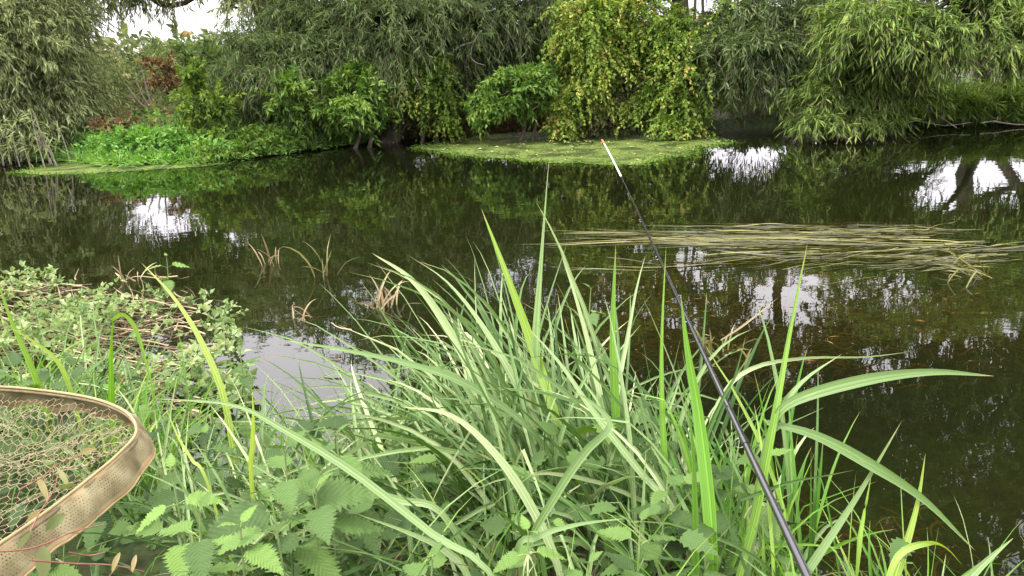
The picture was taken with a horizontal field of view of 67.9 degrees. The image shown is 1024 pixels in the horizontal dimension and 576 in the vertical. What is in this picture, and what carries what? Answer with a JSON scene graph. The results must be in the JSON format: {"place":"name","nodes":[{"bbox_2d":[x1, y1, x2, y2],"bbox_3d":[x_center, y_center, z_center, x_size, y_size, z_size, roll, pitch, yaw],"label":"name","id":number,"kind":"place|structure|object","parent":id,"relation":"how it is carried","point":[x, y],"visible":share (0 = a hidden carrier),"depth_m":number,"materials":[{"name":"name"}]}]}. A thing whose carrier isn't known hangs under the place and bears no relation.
{"place":"outdoors","nodes":[
{"label":"outdoors","id":0,"kind":"place"},
{"bbox_2d":[33,0,977,52],"label":"sky","id":1,"kind":"structure","parent":0,"point":[205,21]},
{"bbox_2d":[0,118,1023,575],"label":"river water","id":2,"kind":"structure","parent":0,"point":[402,206],"depth_m":5.59,"materials":[{"name":"liquid"}]},
{"bbox_2d":[0,105,84,167],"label":"reed stand","id":3,"kind":"object","parent":2,"relation":"on","point":[40,132],"visible":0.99,"depth_m":12.96,"materials":[{"name":"beige plant"}]},
{"bbox_2d":[14,160,223,174],"bbox_3d":[-6.601,-2.051,12.783,3.442,0.019,2.155,5,18,23],"label":"duckweed tongue","id":4,"kind":"object","parent":2,"relation":"on","point":[72,167],"visible":0.62,"depth_m":12.54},
{"bbox_2d":[144,253,189,296],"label":"nettle","id":5,"kind":"object","parent":2,"relation":"on","point":[169,284],"visible":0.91,"depth_m":4.82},
{"bbox_2d":[0,269,351,439],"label":"dead stems","id":6,"kind":"object","parent":2,"relation":"on","point":[147,334],"visible":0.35,"depth_m":4.44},
{"bbox_2d":[218,345,272,446],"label":"nettle","id":7,"kind":"object","parent":2,"relation":"on","point":[247,382],"visible":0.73,"depth_m":2.78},
{"bbox_2d":[287,235,360,279],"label":"water tuft","id":8,"kind":"object","parent":2,"relation":"on","point":[325,268],"visible":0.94,"depth_m":5.63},
{"bbox_2d":[5,131,740,175],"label":"raft plants","id":9,"kind":"object","parent":2,"relation":"on","point":[541,160],"visible":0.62,"depth_m":12.46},
{"bbox_2d":[360,271,421,312],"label":"dry tuft","id":10,"kind":"object","parent":2,"relation":"on","point":[379,294],"visible":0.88,"depth_m":4.89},
{"bbox_2d":[418,130,729,165],"bbox_3d":[0.948,-2.723,14.144,6.018,0.019,4.963,12,22,39],"label":"duckweed raft","id":11,"kind":"object","parent":2,"relation":"on","point":[620,145],"visible":0.72,"depth_m":13.11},
{"bbox_2d":[689,324,755,366],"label":"water tuft","id":12,"kind":"object","parent":2,"relation":"on","point":[709,347],"visible":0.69,"depth_m":3.90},
{"bbox_2d":[528,221,1023,287],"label":"floating weed","id":13,"kind":"object","parent":2,"relation":"on","point":[770,236],"visible":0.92,"depth_m":6.14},
{"bbox_2d":[927,240,992,287],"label":"water tuft","id":14,"kind":"object","parent":2,"relation":"on","point":[965,268],"visible":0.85,"depth_m":5.07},
{"bbox_2d":[0,63,1023,575],"bbox_3d":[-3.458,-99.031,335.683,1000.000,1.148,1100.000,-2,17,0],"label":"ground","id":15,"kind":"structure","parent":0,"point":[146,553],"depth_m":2.17,"materials":[{"name":"soil"}]},
{"bbox_2d":[0,286,65,473],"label":"tall reed","id":16,"kind":"object","parent":15,"relation":"on","point":[31,367],"visible":0.64,"depth_m":2.34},
{"bbox_2d":[6,325,94,471],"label":"tall reed","id":17,"kind":"object","parent":15,"relation":"on","point":[60,367],"visible":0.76,"depth_m":2.25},
{"bbox_2d":[0,0,131,164],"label":"willow tree","id":18,"kind":"object","parent":15,"relation":"on","point":[41,44],"visible":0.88,"depth_m":13.78,"materials":[{"name":"green plant"}]},
{"bbox_2d":[1,310,130,440],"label":"reed tuft","id":19,"kind":"object","parent":15,"relation":"on","point":[39,367],"visible":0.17,"depth_m":3.20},
{"bbox_2d":[0,524,143,575],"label":"willowherb","id":20,"kind":"object","parent":15,"relation":"on","point":[43,561],"visible":1,"depth_m":1.27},
{"bbox_2d":[0,294,204,454],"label":"reed tuft","id":21,"kind":"object","parent":15,"relation":"on","point":[104,370],"visible":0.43,"depth_m":2.99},
{"bbox_2d":[50,50,163,109],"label":"bush","id":22,"kind":"object","parent":15,"relation":"on","point":[124,83],"visible":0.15,"depth_m":19.94,"materials":[{"name":"green plant"}]},
{"bbox_2d":[86,112,139,138],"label":"dock clump","id":23,"kind":"object","parent":15,"relation":"on","point":[118,121],"visible":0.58,"depth_m":13.43,"materials":[{"name":"brown plant"}]},
{"bbox_2d":[52,83,174,115],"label":"bush","id":24,"kind":"object","parent":15,"relation":"on","point":[137,94],"visible":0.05,"depth_m":16.74,"materials":[{"name":"green plant"}]},
{"bbox_2d":[0,260,257,449],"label":"water cress","id":25,"kind":"object","parent":15,"relation":"on","point":[23,324],"visible":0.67,"depth_m":4.36,"materials":[{"name":"plant"}]},
{"bbox_2d":[108,313,155,520],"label":"tall reed","id":26,"kind":"object","parent":15,"relation":"on","point":[111,394],"visible":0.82,"depth_m":2.14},
{"bbox_2d":[13,347,256,510],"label":"reed tuft","id":27,"kind":"object","parent":15,"relation":"on","point":[141,491],"visible":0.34,"depth_m":2.50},
{"bbox_2d":[98,43,183,95],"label":"bush","id":28,"kind":"object","parent":15,"relation":"on","point":[133,60],"visible":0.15,"depth_m":21.59,"materials":[{"name":"green plant"}]},
{"bbox_2d":[26,380,286,547],"bbox_3d":[-1.046,0.521,2.314,0.623,0.536,0.556,4,18,19],"label":"reed tuft","id":29,"kind":"object","parent":15,"relation":"on","point":[162,471],"visible":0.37,"depth_m":2.26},
{"bbox_2d":[49,88,268,128],"bbox_3d":[-6.890,-3.659,16.157,6.163,1.165,5.675,-2,17,0],"label":"scrub cover","id":30,"kind":"object","parent":15,"relation":"on","point":[169,110],"visible":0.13,"depth_m":14.99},
{"bbox_2d":[137,48,184,96],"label":"shrub","id":31,"kind":"object","parent":15,"relation":"on","point":[170,80],"visible":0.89,"depth_m":17.58,"materials":[{"name":"red plant"}]},
{"bbox_2d":[6,0,317,58],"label":"overhanging tree","id":32,"kind":"object","parent":15,"relation":"on","point":[172,5],"visible":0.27,"depth_m":15.14,"materials":[{"name":"green plant"}]},
{"bbox_2d":[70,327,288,472],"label":"reed tuft","id":33,"kind":"object","parent":15,"relation":"on","point":[155,414],"visible":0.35,"depth_m":2.95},
{"bbox_2d":[30,104,337,166],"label":"waterside herbs","id":34,"kind":"object","parent":15,"relation":"on","point":[165,137],"visible":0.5,"depth_m":13.10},
{"bbox_2d":[11,135,365,168],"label":"spit grass","id":35,"kind":"structure","parent":15,"relation":"on","point":[85,158],"depth_m":12.89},
{"bbox_2d":[145,267,241,494],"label":"tall reed","id":36,"kind":"object","parent":15,"relation":"on","point":[214,372],"visible":0.71,"depth_m":2.34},
{"bbox_2d":[136,453,256,575],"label":"nettle","id":37,"kind":"object","parent":15,"relation":"on","point":[174,558],"visible":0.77,"depth_m":1.46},
{"bbox_2d":[132,30,263,97],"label":"bush","id":38,"kind":"object","parent":15,"relation":"on","point":[183,50],"visible":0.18,"depth_m":19.36,"materials":[{"name":"green plant"}]},
{"bbox_2d":[165,406,235,575],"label":"tall reed","id":39,"kind":"object","parent":15,"relation":"on","point":[194,462],"visible":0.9,"depth_m":1.58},
{"bbox_2d":[156,491,253,575],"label":"nettle","id":40,"kind":"object","parent":15,"relation":"on","point":[199,556],"visible":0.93,"depth_m":1.32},
{"bbox_2d":[168,55,246,149],"bbox_3d":[-5.247,-3.122,13.167,1.321,1.761,1.051,-2,17,0],"label":"sapling","id":41,"kind":"object","parent":15,"relation":"on","point":[193,107],"visible":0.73,"depth_m":13.04,"materials":[{"name":"green plant"}]},
{"bbox_2d":[119,411,297,542],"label":"reed tuft","id":42,"kind":"object","parent":15,"relation":"on","point":[180,466],"visible":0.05,"depth_m":2.41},
{"bbox_2d":[176,423,244,541],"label":"nettle","id":43,"kind":"object","parent":15,"relation":"on","point":[199,477],"visible":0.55,"depth_m":1.95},
{"bbox_2d":[210,505,293,575],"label":"nettle","id":44,"kind":"object","parent":15,"relation":"on","point":[266,556],"visible":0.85,"depth_m":1.31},
{"bbox_2d":[248,391,257,565],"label":"tall reed","id":45,"kind":"object","parent":15,"relation":"on","point":[251,457],"visible":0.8,"depth_m":1.67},
{"bbox_2d":[213,484,308,575],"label":"nettle","id":46,"kind":"object","parent":15,"relation":"on","point":[251,534],"visible":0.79,"depth_m":1.34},
{"bbox_2d":[146,397,381,537],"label":"reed tuft","id":47,"kind":"object","parent":15,"relation":"on","point":[270,470],"visible":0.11,"depth_m":2.27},
{"bbox_2d":[117,436,434,575],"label":"reed tuft","id":48,"kind":"object","parent":15,"relation":"on","point":[203,529],"visible":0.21,"depth_m":1.78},
{"bbox_2d":[87,374,480,571],"bbox_3d":[-0.521,0.461,2.070,0.909,0.442,0.796,-2,17,0],"label":"reed tuft","id":49,"kind":"object","parent":15,"relation":"on","point":[260,452],"visible":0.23,"depth_m":2.00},
{"bbox_2d":[201,430,379,575],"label":"nettle","id":50,"kind":"object","parent":15,"relation":"on","point":[338,494],"visible":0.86,"depth_m":1.45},
{"bbox_2d":[188,110,405,164],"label":"bank herbs","id":51,"kind":"object","parent":15,"relation":"on","point":[251,136],"visible":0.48,"depth_m":13.36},
{"bbox_2d":[253,466,385,575],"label":"nettle","id":52,"kind":"object","parent":15,"relation":"on","point":[322,521],"visible":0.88,"depth_m":1.43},
{"bbox_2d":[249,48,398,148],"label":"bush","id":53,"kind":"object","parent":15,"relation":"on","point":[360,109],"visible":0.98,"depth_m":13.58,"materials":[{"name":"green plant"}]},
{"bbox_2d":[163,399,493,575],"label":"tall reed","id":54,"kind":"object","parent":15,"relation":"on","point":[394,503],"visible":1,"depth_m":1.40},
{"bbox_2d":[280,423,393,575],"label":"nettle","id":55,"kind":"object","parent":15,"relation":"on","point":[368,469],"visible":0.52,"depth_m":1.61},
{"bbox_2d":[216,480,457,575],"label":"reed tuft","id":56,"kind":"object","parent":15,"relation":"on","point":[385,565],"visible":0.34,"depth_m":1.61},
{"bbox_2d":[232,336,506,575],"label":"reed tuft","id":57,"kind":"object","parent":15,"relation":"on","point":[362,451],"visible":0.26,"depth_m":2.00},
{"bbox_2d":[342,513,402,575],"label":"nettle","id":58,"kind":"object","parent":15,"relation":"on","point":[389,534],"visible":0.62,"depth_m":1.62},
{"bbox_2d":[193,294,605,575],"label":"reed tuft","id":59,"kind":"object","parent":15,"relation":"on","point":[471,504],"visible":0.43,"depth_m":1.89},
{"bbox_2d":[355,513,470,575],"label":"tall reed","id":60,"kind":"object","parent":15,"relation":"on","point":[451,555],"visible":0.89,"depth_m":1.42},
{"bbox_2d":[367,488,474,569],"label":"tall reed","id":61,"kind":"object","parent":15,"relation":"on","point":[437,509],"visible":0.42,"depth_m":1.61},
{"bbox_2d":[402,541,440,575],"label":"nettle","id":62,"kind":"object","parent":15,"relation":"on","point":[413,569],"visible":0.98,"depth_m":1.36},
{"bbox_2d":[377,39,468,142],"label":"climbing vine","id":63,"kind":"object","parent":15,"relation":"on","point":[435,93],"visible":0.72,"depth_m":14.10,"materials":[{"name":"green plant"}]},
{"bbox_2d":[157,0,689,152],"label":"willow tree","id":64,"kind":"object","parent":15,"relation":"on","point":[321,40],"visible":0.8,"depth_m":13.92,"materials":[{"name":"green plant"}]},
{"bbox_2d":[0,332,849,575],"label":"matted grass","id":65,"kind":"structure","parent":15,"relation":"on","point":[564,502],"depth_m":1.86,"materials":[{"name":"plant"}]},
{"bbox_2d":[206,257,645,543],"bbox_3d":[-0.308,0.338,2.506,1.381,0.828,1.103,-10,19,-26],"label":"reed tuft","id":66,"kind":"object","parent":15,"relation":"on","point":[372,391],"visible":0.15,"depth_m":2.42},
{"bbox_2d":[280,339,577,546],"bbox_3d":[-0.191,0.401,1.893,0.720,0.595,0.022,-2,17,1],"label":"tall reed","id":67,"kind":"object","parent":15,"relation":"on","point":[503,406],"visible":0.86,"depth_m":1.84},
{"bbox_2d":[3,381,865,575],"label":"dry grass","id":68,"kind":"structure","parent":15,"relation":"on","point":[400,558],"depth_m":1.99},
{"bbox_2d":[261,239,638,543],"bbox_3d":[-0.272,0.268,2.284,1.151,0.956,1.497,3,17,17],"label":"reed tuft","id":69,"kind":"object","parent":15,"relation":"on","point":[484,361],"visible":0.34,"depth_m":2.24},
{"bbox_2d":[372,253,527,465],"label":"tall reed","id":70,"kind":"object","parent":15,"relation":"on","point":[442,319],"visible":0.59,"depth_m":2.06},
{"bbox_2d":[0,352,914,575],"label":"undergrowth","id":71,"kind":"object","parent":15,"relation":"on","point":[495,525],"visible":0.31,"depth_m":1.84,"materials":[{"name":"plant"}]},
{"bbox_2d":[0,386,155,575],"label":"landing net","id":72,"kind":"object","parent":71,"relation":"on","point":[132,458],"visible":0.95,"depth_m":1.77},
{"bbox_2d":[18,448,95,531],"bbox_3d":[-0.902,0.398,1.484,0.101,0.074,0.236,-5,17,-8],"label":"willowherb","id":73,"kind":"object","parent":72,"relation":"on","point":[56,520],"visible":0.98,"depth_m":1.49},
{"bbox_2d":[448,447,493,542],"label":"nettle","id":74,"kind":"object","parent":15,"relation":"on","point":[479,529],"visible":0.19,"depth_m":1.93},
{"bbox_2d":[405,407,563,575],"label":"tall reed","id":75,"kind":"object","parent":15,"relation":"on","point":[522,491],"visible":0.89,"depth_m":1.53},
{"bbox_2d":[408,255,574,502],"bbox_3d":[-0.035,0.282,2.105,0.537,0.734,0.017,6,18,25],"label":"tall reed","id":76,"kind":"object","parent":15,"relation":"on","point":[508,369],"visible":0.62,"depth_m":2.08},
{"bbox_2d":[20,6,998,90],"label":"distant wood","id":77,"kind":"object","parent":15,"relation":"on","point":[135,43],"visible":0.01,"depth_m":42.44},
{"bbox_2d":[459,59,561,140],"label":"bush","id":78,"kind":"object","parent":15,"relation":"on","point":[517,91],"visible":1,"depth_m":13.63,"materials":[{"name":"green plant"}]},
{"bbox_2d":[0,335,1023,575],"bbox_3d":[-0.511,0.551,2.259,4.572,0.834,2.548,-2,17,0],"label":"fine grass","id":79,"kind":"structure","parent":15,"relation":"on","point":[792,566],"depth_m":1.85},
{"bbox_2d":[403,111,650,139],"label":"root litter","id":80,"kind":"object","parent":15,"relation":"on","point":[506,123],"visible":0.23,"depth_m":16.12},
{"bbox_2d":[493,515,565,575],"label":"nettle","id":81,"kind":"object","parent":15,"relation":"on","point":[522,557],"visible":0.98,"depth_m":1.37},
{"bbox_2d":[482,211,583,502],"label":"tall reed","id":82,"kind":"object","parent":15,"relation":"on","point":[525,327],"visible":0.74,"depth_m":2.08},
{"bbox_2d":[321,202,753,575],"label":"reed tuft","id":83,"kind":"object","parent":15,"relation":"on","point":[566,390],"visible":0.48,"depth_m":2.06,"materials":[{"name":"plant"}]},
{"bbox_2d":[531,164,548,461],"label":"tall reed","id":84,"kind":"object","parent":15,"relation":"on","point":[535,346],"visible":0.64,"depth_m":2.07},
{"bbox_2d":[506,519,618,575],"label":"tall reed","id":85,"kind":"object","parent":15,"relation":"on","point":[521,541],"visible":0.92,"depth_m":1.39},
{"bbox_2d":[518,391,612,575],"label":"tall reed","id":86,"kind":"object","parent":15,"relation":"on","point":[578,460],"visible":0.93,"depth_m":1.45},
{"bbox_2d":[412,289,734,486],"bbox_3d":[0.172,0.309,2.617,1.220,0.823,0.797,-13,20,-32],"label":"reed tuft","id":87,"kind":"object","parent":15,"relation":"on","point":[604,377],"visible":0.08,"depth_m":2.66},
{"bbox_2d":[562,551,603,575],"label":"nettle","id":88,"kind":"object","parent":15,"relation":"on","point":[576,572],"visible":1,"depth_m":1.35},
{"bbox_2d":[450,429,725,575],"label":"reed tuft","id":89,"kind":"object","parent":15,"relation":"on","point":[592,542],"visible":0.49,"depth_m":1.70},
{"bbox_2d":[561,255,616,485],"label":"tall reed","id":90,"kind":"object","parent":15,"relation":"on","point":[598,387],"visible":0.58,"depth_m":2.05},
{"bbox_2d":[534,0,672,142],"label":"climbing vine","id":91,"kind":"object","parent":15,"relation":"on","point":[599,37],"visible":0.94,"depth_m":13.64,"materials":[{"name":"green plant"}]},
{"bbox_2d":[555,44,658,137],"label":"climbing vine","id":92,"kind":"object","parent":15,"relation":"on","point":[608,123],"visible":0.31,"depth_m":14.29,"materials":[{"name":"green plant"}]},
{"bbox_2d":[530,330,691,566],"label":"tall reed","id":93,"kind":"object","parent":15,"relation":"on","point":[632,462],"visible":0.78,"depth_m":1.75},
{"bbox_2d":[610,247,622,526],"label":"tall reed","id":94,"kind":"object","parent":15,"relation":"on","point":[614,391],"visible":0.6,"depth_m":1.92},
{"bbox_2d":[422,294,847,575],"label":"reed tuft","id":95,"kind":"object","parent":15,"relation":"on","point":[635,452],"visible":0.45,"depth_m":1.84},
{"bbox_2d":[597,508,679,575],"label":"nettle","id":96,"kind":"object","parent":15,"relation":"on","point":[648,551],"visible":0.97,"depth_m":1.47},
{"bbox_2d":[625,462,691,575],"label":"nettle","id":97,"kind":"object","parent":15,"relation":"on","point":[679,516],"visible":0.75,"depth_m":1.64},
{"bbox_2d":[659,254,674,562],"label":"tall reed","id":98,"kind":"object","parent":15,"relation":"on","point":[663,440],"visible":0.59,"depth_m":1.83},
{"bbox_2d":[585,342,785,526],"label":"reed tuft","id":99,"kind":"object","parent":15,"relation":"on","point":[717,481],"visible":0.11,"depth_m":2.37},
{"bbox_2d":[678,365,698,575],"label":"tall reed","id":100,"kind":"object","parent":15,"relation":"on","point":[695,522],"visible":0.91,"depth_m":1.55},
{"bbox_2d":[611,0,787,140],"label":"climbing vine","id":101,"kind":"object","parent":15,"relation":"on","point":[668,106],"visible":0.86,"depth_m":13.57,"materials":[{"name":"green plant"}]},
{"bbox_2d":[681,300,717,571],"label":"tall reed","id":102,"kind":"object","parent":15,"relation":"on","point":[706,483],"visible":0.96,"depth_m":1.51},
{"bbox_2d":[661,456,739,575],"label":"nettle","id":103,"kind":"object","parent":15,"relation":"on","point":[675,549],"visible":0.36,"depth_m":1.71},
{"bbox_2d":[601,139,811,575],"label":"fishing rod","id":104,"kind":"object","parent":15,"relation":"on","point":[800,562],"visible":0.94,"depth_m":1.57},
{"bbox_2d":[575,349,893,575],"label":"reed tuft","id":105,"kind":"object","parent":15,"relation":"on","point":[746,476],"visible":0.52,"depth_m":1.81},
{"bbox_2d":[712,92,786,121],"bbox_3d":[6.803,-4.088,16.702,5.339,0.765,2.718,-4,17,-7],"label":"scrub cover","id":106,"kind":"object","parent":15,"relation":"on","point":[757,111],"visible":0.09,"depth_m":15.77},
{"bbox_2d":[724,418,793,575],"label":"nettle","id":107,"kind":"object","parent":15,"relation":"on","point":[743,459],"visible":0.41,"depth_m":1.69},
{"bbox_2d":[736,243,807,575],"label":"tall reed","id":108,"kind":"object","parent":15,"relation":"on","point":[758,500],"visible":0.93,"depth_m":1.60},
{"bbox_2d":[685,351,912,560],"bbox_3d":[0.714,0.407,1.920,0.692,0.488,0.061,-9,18,-22],"label":"tall reed","id":109,"kind":"object","parent":15,"relation":"on","point":[749,369],"visible":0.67,"depth_m":1.85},
{"bbox_2d":[679,0,938,134],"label":"willow tree","id":110,"kind":"object","parent":15,"relation":"on","point":[772,56],"visible":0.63,"depth_m":13.17,"materials":[{"name":"green plant"}]},
{"bbox_2d":[799,421,901,575],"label":"tall reed","id":111,"kind":"object","parent":15,"relation":"on","point":[818,554],"visible":0.91,"depth_m":1.57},
{"bbox_2d":[855,479,870,575],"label":"tall reed","id":112,"kind":"object","parent":15,"relation":"on","point":[859,541],"visible":1,"depth_m":1.55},
{"bbox_2d":[743,355,990,575],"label":"tall reed","id":113,"kind":"object","parent":15,"relation":"on","point":[790,400],"visible":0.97,"depth_m":1.56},
{"bbox_2d":[768,456,1016,575],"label":"reed tuft","id":114,"kind":"object","parent":15,"relation":"on","point":[870,562],"visible":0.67,"depth_m":1.89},
{"bbox_2d":[768,0,1023,143],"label":"willow tree","id":115,"kind":"object","parent":15,"relation":"on","point":[903,50],"visible":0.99,"depth_m":11.91,"materials":[{"name":"green plant"}]},
{"bbox_2d":[893,458,924,575],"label":"tall reed","id":116,"kind":"object","parent":15,"relation":"on","point":[908,539],"visible":0.83,"depth_m":1.56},
{"bbox_2d":[886,541,958,575],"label":"tall reed","id":117,"kind":"object","parent":15,"relation":"on","point":[901,553],"visible":1,"depth_m":1.49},
{"bbox_2d":[893,67,1023,126],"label":"willow scrub","id":118,"kind":"object","parent":15,"relation":"on","point":[971,102],"visible":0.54,"depth_m":14.27,"materials":[{"name":"green plant"}]},
{"bbox_2d":[964,538,1012,575],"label":"tall reed","id":119,"kind":"object","parent":15,"relation":"on","point":[976,570],"visible":1,"depth_m":1.50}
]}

